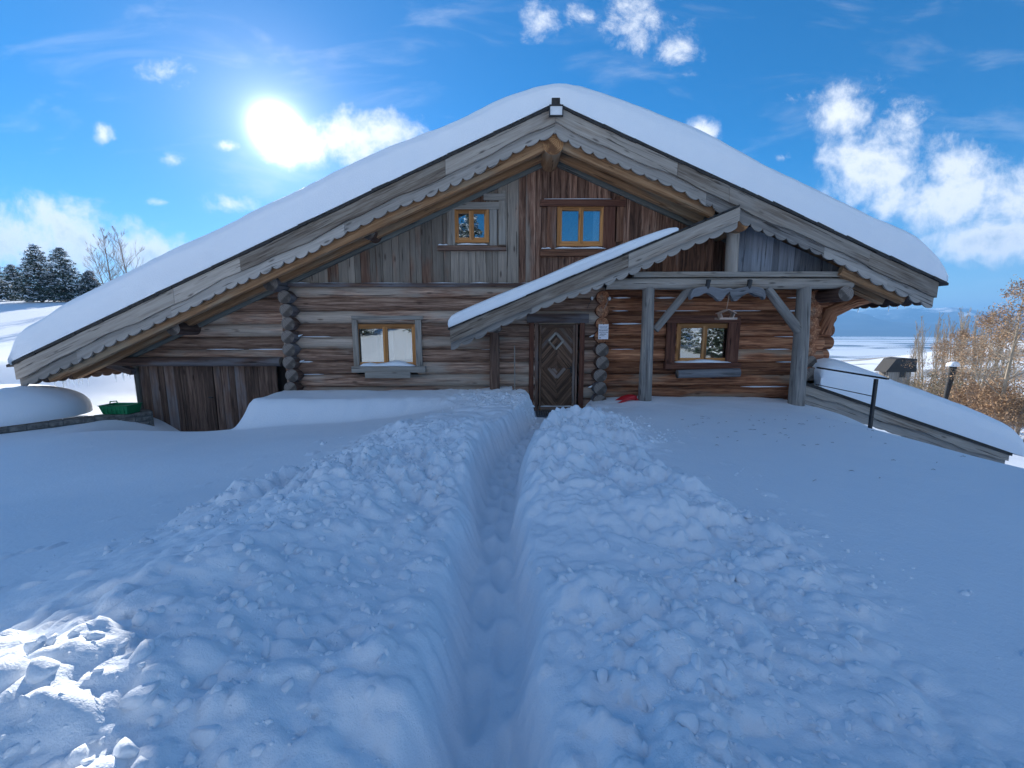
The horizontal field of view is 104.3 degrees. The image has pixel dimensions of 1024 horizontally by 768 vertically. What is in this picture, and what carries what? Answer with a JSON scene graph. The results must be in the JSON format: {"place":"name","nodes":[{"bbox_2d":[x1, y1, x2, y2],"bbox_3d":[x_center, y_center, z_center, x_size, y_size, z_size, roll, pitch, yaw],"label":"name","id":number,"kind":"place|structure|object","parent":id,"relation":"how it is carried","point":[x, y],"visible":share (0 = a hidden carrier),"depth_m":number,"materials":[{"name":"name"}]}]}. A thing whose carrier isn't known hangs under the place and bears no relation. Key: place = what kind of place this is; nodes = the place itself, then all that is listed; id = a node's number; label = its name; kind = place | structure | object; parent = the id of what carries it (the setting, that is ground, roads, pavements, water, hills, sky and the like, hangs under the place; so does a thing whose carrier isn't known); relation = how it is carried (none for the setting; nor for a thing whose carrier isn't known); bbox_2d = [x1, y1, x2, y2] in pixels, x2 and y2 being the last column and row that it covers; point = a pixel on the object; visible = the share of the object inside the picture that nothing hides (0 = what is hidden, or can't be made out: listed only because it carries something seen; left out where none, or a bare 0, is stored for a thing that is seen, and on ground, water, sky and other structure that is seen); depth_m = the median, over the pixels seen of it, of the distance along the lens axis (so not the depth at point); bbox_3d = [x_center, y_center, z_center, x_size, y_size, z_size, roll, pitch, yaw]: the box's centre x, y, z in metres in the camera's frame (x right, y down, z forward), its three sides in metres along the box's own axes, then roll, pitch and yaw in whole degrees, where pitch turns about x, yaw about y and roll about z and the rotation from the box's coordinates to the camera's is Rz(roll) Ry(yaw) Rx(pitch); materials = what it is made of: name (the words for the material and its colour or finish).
{"place":"outdoors","nodes":[
{"label":"outdoors","id":0,"kind":"place"},
{"bbox_2d":[0,289,1023,767],"bbox_3d":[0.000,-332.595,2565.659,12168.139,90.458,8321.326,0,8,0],"label":"snow ground","id":1,"kind":"structure","parent":0,"point":[504,677],"depth_m":2.09,"materials":[{"name":"white snow"}]},
{"bbox_2d":[0,267,21,300],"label":"conifer","id":2,"kind":"object","parent":1,"relation":"on","point":[3,290],"visible":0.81,"depth_m":45.20,"materials":[{"name":"green plant"}]},
{"bbox_2d":[2,264,23,300],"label":"conifer","id":3,"kind":"object","parent":1,"relation":"on","point":[8,269],"visible":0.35,"depth_m":48.31,"materials":[{"name":"green plant"}]},
{"bbox_2d":[0,243,68,301],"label":"conifer","id":4,"kind":"object","parent":1,"relation":"on","point":[30,267],"visible":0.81,"depth_m":42.11,"materials":[{"name":"green plant"}]},
{"bbox_2d":[19,247,93,301],"bbox_3d":[-49.183,-11.755,43.524,6.220,6.339,6.172,0,8,0],"label":"conifer","id":5,"kind":"object","parent":1,"relation":"on","point":[69,286],"visible":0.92,"depth_m":43.24,"materials":[{"name":"green plant"}]},
{"bbox_2d":[0,384,153,433],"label":"stone wall","id":6,"kind":"structure","parent":1,"relation":"on","point":[29,407],"depth_m":8.22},
{"bbox_2d":[98,401,142,413],"bbox_3d":[-8.780,0.510,8.938,0.660,0.281,0.400,0,8,0],"label":"green crate","id":7,"kind":"object","parent":6,"relation":"on","point":[115,407],"visible":1,"depth_m":8.81,"materials":[{"name":"plastic"}]},
{"bbox_2d":[63,270,101,301],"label":"conifer","id":8,"kind":"object","parent":1,"relation":"on","point":[88,280],"visible":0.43,"depth_m":45.42,"materials":[{"name":"green plant"}]},
{"bbox_2d":[83,249,118,285],"bbox_3d":[-39.970,-10.315,39.119,1.795,5.852,2.909,2,8,15],"label":"bare tree","id":9,"kind":"object","parent":1,"relation":"on","point":[97,270],"visible":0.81,"depth_m":38.61,"materials":[{"name":"plant"}]},
{"bbox_2d":[85,228,128,280],"bbox_3d":[-35.399,-9.988,35.085,3.222,7.440,2.479,0,8,0],"label":"bare tree","id":10,"kind":"object","parent":1,"relation":"on","point":[108,270],"visible":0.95,"depth_m":34.69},
{"bbox_2d":[99,226,144,277],"bbox_3d":[-35.492,-10.489,36.600,2.707,7.436,2.838,2,8,13],"label":"bare tree","id":11,"kind":"object","parent":1,"relation":"on","point":[119,243],"visible":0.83,"depth_m":36.18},
{"bbox_2d":[6,83,948,431],"bbox_3d":[-0.858,-2.816,13.620,19.527,7.786,11.320,0,8,0],"label":"chalet","id":12,"kind":"object","parent":1,"relation":"on","point":[470,251],"visible":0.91,"depth_m":8.73,"materials":[{"name":"wood"}]},
{"bbox_2d":[139,366,218,431],"bbox_3d":[-8.029,0.596,9.647,1.748,2.133,0.045,0,8,0],"label":"shed door","id":13,"kind":"structure","parent":12,"relation":"in","point":[177,396],"depth_m":9.59,"materials":[{"name":"brown wood"}]},
{"bbox_2d":[213,366,278,429],"bbox_3d":[-6.377,0.597,9.647,1.504,2.133,0.045,0,8,0],"label":"shed door","id":14,"kind":"structure","parent":12,"relation":"in","point":[236,387],"depth_m":9.56,"materials":[{"name":"brown wood"}]},
{"bbox_2d":[351,316,426,377],"bbox_3d":[-2.874,-0.867,9.314,1.712,1.435,0.348,0,8,0],"label":"window","id":15,"kind":"structure","parent":12,"relation":"in","point":[393,368],"depth_m":9.26,"materials":[{"name":"brown wood"}]},
{"bbox_2d":[437,191,505,250],"bbox_3d":[-0.901,-3.654,8.963,1.546,1.287,0.228,0,8,0],"label":"window","id":16,"kind":"structure","parent":12,"relation":"in","point":[489,209],"depth_m":8.93,"materials":[{"name":"grey wood"}]},
{"bbox_2d":[549,104,562,116],"bbox_3d":[0.844,-5.226,7.645,0.266,0.200,0.125,0,8,0],"label":"floodlight","id":17,"kind":"object","parent":12,"relation":"attached to","point":[555,110],"visible":1,"depth_m":7.60,"materials":[{"name":"white glass"}]},
{"bbox_2d":[538,325,574,409],"bbox_3d":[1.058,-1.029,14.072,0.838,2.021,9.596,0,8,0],"label":"front door","id":18,"kind":"structure","parent":12,"relation":"in","point":[556,342],"depth_m":9.41,"materials":[{"name":"brown wood"}]},
{"bbox_2d":[540,196,625,256],"bbox_3d":[1.572,-3.532,8.975,1.884,1.293,0.238,0,8,0],"label":"window","id":19,"kind":"structure","parent":12,"relation":"in","point":[608,214],"depth_m":8.93,"materials":[{"name":"brown wood"}]},
{"bbox_2d":[598,324,608,338],"bbox_3d":[2.066,-1.183,9.008,0.225,0.336,0.030,0,8,0],"label":"notice sign","id":20,"kind":"object","parent":12,"relation":"attached to","point":[602,331],"visible":1,"depth_m":9.00,"materials":[{"name":"paper"}]},
{"bbox_2d":[663,315,740,377],"bbox_3d":[4.437,-0.859,9.207,1.765,1.437,0.416,0,8,0],"label":"window","id":21,"kind":"structure","parent":12,"relation":"in","point":[729,366],"depth_m":9.24,"materials":[{"name":"brown wood"}]},
{"bbox_2d":[688,279,765,300],"bbox_3d":[4.493,-1.952,8.302,1.568,0.444,0.154,0,8,0],"label":"ox yoke","id":22,"kind":"object","parent":12,"relation":"hanging from","point":[719,294],"visible":0.99,"depth_m":8.27,"materials":[{"name":"grey wood"}]},
{"bbox_2d":[715,295,736,319],"bbox_3d":[4.479,-1.632,8.304,0.360,0.578,0.222,0,8,0],"label":"bird feeder","id":23,"kind":"object","parent":22,"relation":"hanging from","point":[731,316],"visible":1,"depth_m":8.28,"materials":[{"name":"grey wood"}]},
{"bbox_2d":[514,346,514,389],"bbox_3d":[0.062,-0.263,9.228,0.028,1.246,0.178,0,8,-3],"label":"wooden rod","id":24,"kind":"object","parent":1,"relation":"on","point":[514,367],"visible":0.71,"depth_m":9.21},
{"bbox_2d":[616,394,637,402],"bbox_3d":[2.542,0.391,8.891,0.522,0.290,0.319,0,8,0],"label":"red sled","id":25,"kind":"object","parent":1,"relation":"on","point":[628,397],"visible":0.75,"depth_m":8.84,"materials":[{"name":"plastic"}]},
{"bbox_2d":[681,416,975,480],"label":"twig litter","id":26,"kind":"object","parent":1,"relation":"on","point":[805,445],"visible":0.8,"depth_m":6.13,"materials":[{"name":"brown"}]},
{"bbox_2d":[680,346,1023,463],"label":"outbuilding","id":27,"kind":"structure","parent":1,"relation":"on","point":[909,412],"depth_m":9.17,"materials":[{"name":"stone"}]},
{"bbox_2d":[943,362,959,398],"bbox_3d":[28.882,0.978,26.393,0.600,4.938,0.560,0,8,0],"label":"metal chimney pipe","id":28,"kind":"object","parent":27,"relation":"attached to","point":[949,382],"visible":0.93,"depth_m":26.11,"materials":[{"name":"metal"}]},
{"bbox_2d":[816,367,888,428],"bbox_3d":[6.838,0.293,8.196,0.178,1.132,1.652,0,8,0],"label":"handrail","id":29,"kind":"object","parent":1,"relation":"on","point":[873,403],"visible":0.89,"depth_m":7.50,"materials":[{"name":"black metal"}]},
{"bbox_2d":[874,357,916,384],"bbox_3d":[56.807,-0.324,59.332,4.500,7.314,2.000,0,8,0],"label":"distant house","id":30,"kind":"structure","parent":1,"relation":"on","point":[892,368],"depth_m":58.33,"materials":[{"name":"stone"}]},
{"bbox_2d":[899,372,905,376],"bbox_3d":[57.257,-1.357,58.369,0.900,0.800,0.040,0,8,0],"label":"window","id":31,"kind":"structure","parent":30,"relation":"in","point":[902,374],"depth_m":58.34,"materials":[{"name":"black glass"}]},
{"bbox_2d":[898,369,927,387],"bbox_3d":[52.620,0.269,52.652,3.954,4.518,3.653,2,8,15],"label":"bush","id":32,"kind":"object","parent":1,"relation":"on","point":[909,382],"visible":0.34,"depth_m":52.04,"materials":[{"name":"brown plant"}]},
{"bbox_2d":[909,333,919,384],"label":"poplar tree","id":33,"kind":"object","parent":1,"relation":"on","point":[913,353],"visible":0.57,"depth_m":65.49,"materials":[{"name":"brown plant"}]},
{"bbox_2d":[909,327,924,378],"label":"poplar tree","id":34,"kind":"object","parent":1,"relation":"on","point":[916,352],"visible":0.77,"depth_m":61.93,"materials":[{"name":"brown plant"}]},
{"bbox_2d":[914,321,924,381],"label":"poplar tree","id":35,"kind":"object","parent":1,"relation":"on","point":[919,349],"visible":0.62,"depth_m":64.61,"materials":[{"name":"brown plant"}]},
{"bbox_2d":[915,316,931,385],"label":"poplar tree","id":36,"kind":"object","parent":1,"relation":"on","point":[922,349],"visible":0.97,"depth_m":60.19,"materials":[{"name":"brown plant"}]},
{"bbox_2d":[913,378,937,391],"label":"bush","id":37,"kind":"object","parent":1,"relation":"on","point":[923,386],"visible":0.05,"depth_m":39.70,"materials":[{"name":"brown plant"}]},
{"bbox_2d":[911,371,945,392],"bbox_3d":[48.533,0.587,46.851,3.400,5.239,4.545,1,8,9],"label":"bush","id":38,"kind":"object","parent":1,"relation":"on","point":[915,386],"visible":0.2,"depth_m":46.65,"materials":[{"name":"brown plant"}]},
{"bbox_2d":[922,367,946,392],"bbox_3d":[46.101,0.886,43.281,3.712,5.617,4.875,2,8,17],"label":"bush","id":39,"kind":"object","parent":1,"relation":"on","point":[934,378],"visible":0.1,"depth_m":42.93,"materials":[{"name":"brown plant"}]},
{"bbox_2d":[926,380,950,395],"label":"bush","id":40,"kind":"object","parent":1,"relation":"on","point":[940,386],"visible":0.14,"depth_m":35.91,"materials":[{"name":"brown plant"}]},
{"bbox_2d":[930,323,948,380],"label":"poplar tree","id":41,"kind":"object","parent":1,"relation":"on","point":[940,347],"visible":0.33,"depth_m":65.37,"materials":[{"name":"brown plant"}]},
{"bbox_2d":[932,318,947,376],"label":"poplar tree","id":42,"kind":"object","parent":1,"relation":"on","point":[937,338],"visible":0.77,"depth_m":60.08,"materials":[{"name":"brown plant"}]},
{"bbox_2d":[932,312,947,377],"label":"poplar tree","id":43,"kind":"object","parent":1,"relation":"on","point":[939,340],"visible":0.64,"depth_m":61.01,"materials":[{"name":"brown plant"}]},
{"bbox_2d":[939,320,950,380],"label":"poplar tree","id":44,"kind":"object","parent":1,"relation":"on","point":[945,342],"visible":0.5,"depth_m":64.06,"materials":[{"name":"brown plant"}]},
{"bbox_2d":[929,366,963,384],"bbox_3d":[59.832,-0.020,54.578,4.745,5.421,4.383,5,10,34],"label":"bush","id":45,"kind":"object","parent":1,"relation":"on","point":[946,374],"visible":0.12,"depth_m":54.93,"materials":[{"name":"brown plant"}]},
{"bbox_2d":[938,323,956,380],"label":"poplar tree","id":46,"kind":"object","parent":1,"relation":"on","point":[946,349],"visible":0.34,"depth_m":67.22,"materials":[{"name":"brown plant"}]},
{"bbox_2d":[942,314,956,360],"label":"poplar tree","id":47,"kind":"object","parent":1,"relation":"on","point":[952,326],"visible":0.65,"depth_m":62.53,"materials":[{"name":"brown plant"}]},
{"bbox_2d":[901,329,1002,392],"bbox_3d":[40.267,-0.584,36.794,7.316,9.620,5.188,1,8,7],"label":"larch tree","id":48,"kind":"object","parent":1,"relation":"on","point":[947,342],"visible":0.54,"depth_m":36.30,"materials":[{"name":"brown plant"}]},
{"bbox_2d":[931,382,972,401],"bbox_3d":[37.336,1.850,33.305,3.091,4.763,4.132,-3,9,-21],"label":"bush","id":49,"kind":"object","parent":1,"relation":"on","point":[955,389],"visible":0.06,"depth_m":33.36,"materials":[{"name":"brown plant"}]},
{"bbox_2d":[938,373,967,397],"bbox_3d":[45.617,1.218,40.308,3.710,5.715,4.958,7,10,40],"label":"bush","id":50,"kind":"object","parent":1,"relation":"on","point":[942,391],"visible":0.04,"depth_m":40.52,"materials":[{"name":"brown plant"}]},
{"bbox_2d":[952,310,970,361],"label":"poplar tree","id":51,"kind":"object","parent":1,"relation":"on","point":[966,318],"visible":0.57,"depth_m":58.62,"materials":[{"name":"brown plant"}]},
{"bbox_2d":[954,316,970,381],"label":"poplar tree","id":52,"kind":"object","parent":1,"relation":"on","point":[967,336],"visible":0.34,"depth_m":62.02,"materials":[{"name":"brown plant"}]},
{"bbox_2d":[957,312,970,380],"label":"poplar tree","id":53,"kind":"object","parent":1,"relation":"on","point":[961,330],"visible":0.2,"depth_m":62.38,"materials":[{"name":"brown plant"}]},
{"bbox_2d":[955,306,973,384],"bbox_3d":[69.525,-4.985,61.624,1.683,13.835,2.003,-7,10,-40],"label":"poplar tree","id":54,"kind":"object","parent":1,"relation":"on","point":[960,337],"visible":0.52,"depth_m":61.02,"materials":[{"name":"brown plant"}]},
{"bbox_2d":[942,378,1001,410],"bbox_3d":[32.116,1.625,28.073,3.816,4.510,3.457,-6,10,-38],"label":"bush","id":55,"kind":"object","parent":1,"relation":"on","point":[957,396],"visible":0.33,"depth_m":27.84,"materials":[{"name":"orange plant"}]},
{"bbox_2d":[923,307,1023,398],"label":"larch tree","id":56,"kind":"object","parent":1,"relation":"on","point":[974,346],"visible":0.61,"depth_m":30.02,"materials":[{"name":"brown plant"}]},
{"bbox_2d":[927,274,1023,421],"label":"larch tree","id":57,"kind":"object","parent":1,"relation":"on","point":[1010,316],"visible":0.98,"depth_m":23.97,"materials":[{"name":"brown plant"}]},
{"bbox_2d":[968,316,984,379],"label":"poplar tree","id":58,"kind":"object","parent":1,"relation":"on","point":[973,347],"visible":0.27,"depth_m":62.03,"materials":[{"name":"brown plant"}]},
{"bbox_2d":[969,310,984,382],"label":"poplar tree","id":59,"kind":"object","parent":1,"relation":"on","point":[976,323],"visible":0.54,"depth_m":60.07,"materials":[{"name":"brown plant"}]},
{"bbox_2d":[967,325,988,373],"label":"poplar tree","id":60,"kind":"object","parent":1,"relation":"on","point":[979,345],"visible":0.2,"depth_m":62.82,"materials":[{"name":"brown plant"}]},
{"bbox_2d":[939,366,1022,426],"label":"bush","id":61,"kind":"object","parent":1,"relation":"on","point":[974,398],"visible":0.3,"depth_m":25.60,"materials":[{"name":"orange plant"}]},
{"bbox_2d":[957,359,1012,392],"bbox_3d":[59.850,0.031,50.426,5.688,6.553,4.330,3,8,20],"label":"bush","id":62,"kind":"object","parent":1,"relation":"on","point":[994,367],"visible":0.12,"depth_m":49.94,"materials":[{"name":"brown plant"}]},
{"bbox_2d":[978,318,993,381],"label":"poplar tree","id":63,"kind":"object","parent":1,"relation":"on","point":[980,364],"visible":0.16,"depth_m":63.48,"materials":[{"name":"brown plant"}]},
{"bbox_2d":[987,324,997,369],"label":"poplar tree","id":64,"kind":"object","parent":1,"relation":"on","point":[990,349],"visible":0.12,"depth_m":63.92,"materials":[{"name":"brown plant"}]},
{"bbox_2d":[962,307,1023,434],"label":"larch tree","id":65,"kind":"object","parent":1,"relation":"on","point":[1016,347],"visible":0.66,"depth_m":26.53,"materials":[{"name":"brown plant"}]},
{"bbox_2d":[970,377,1023,441],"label":"bush","id":66,"kind":"object","parent":1,"relation":"on","point":[1000,409],"visible":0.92,"depth_m":23.55,"materials":[{"name":"orange plant"}]},
{"bbox_2d":[987,320,1013,377],"bbox_3d":[72.487,-3.698,59.379,1.814,12.044,1.727,-1,8,-5],"label":"poplar tree","id":67,"kind":"object","parent":1,"relation":"on","point":[997,356],"visible":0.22,"depth_m":59.30,"materials":[{"name":"brown plant"}]},
{"bbox_2d":[991,314,1016,380],"bbox_3d":[75.152,-4.430,61.119,2.002,13.297,1.907,3,8,18],"label":"poplar tree","id":68,"kind":"object","parent":1,"relation":"on","point":[1002,349],"visible":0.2,"depth_m":61.19,"materials":[{"name":"brown plant"}]},
{"bbox_2d":[987,378,1023,428],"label":"bush","id":69,"kind":"object","parent":1,"relation":"on","point":[1007,395],"visible":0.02,"depth_m":30.64,"materials":[{"name":"orange plant"}]},
{"bbox_2d":[1002,317,1020,377],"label":"poplar tree","id":70,"kind":"object","parent":1,"relation":"on","point":[1008,350],"visible":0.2,"depth_m":61.98,"materials":[{"name":"brown plant"}]},
{"bbox_2d":[1006,318,1022,388],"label":"poplar tree","id":71,"kind":"object","parent":1,"relation":"on","point":[1016,356],"visible":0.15,"depth_m":64.53,"materials":[{"name":"brown plant"}]},
{"bbox_2d":[0,0,1023,311],"label":"sky","id":72,"kind":"structure","parent":0,"point":[166,123],"materials":[{"name":"blue"}]},
{"bbox_2d":[535,410,551,416],"bbox_3d":[1.045,0.668,9.061,1.000,0.044,0.620,0,8,0],"label":"door mat","id":73,"kind":"object","parent":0,"point":[542,413],"depth_m":9.03,"materials":[{"name":"rubber"}]},
{"bbox_2d":[831,307,1023,336],"bbox_3d":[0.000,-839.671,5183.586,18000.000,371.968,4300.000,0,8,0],"label":"mountains","id":74,"kind":"structure","parent":0,"point":[896,322],"depth_m":4222.10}
]}

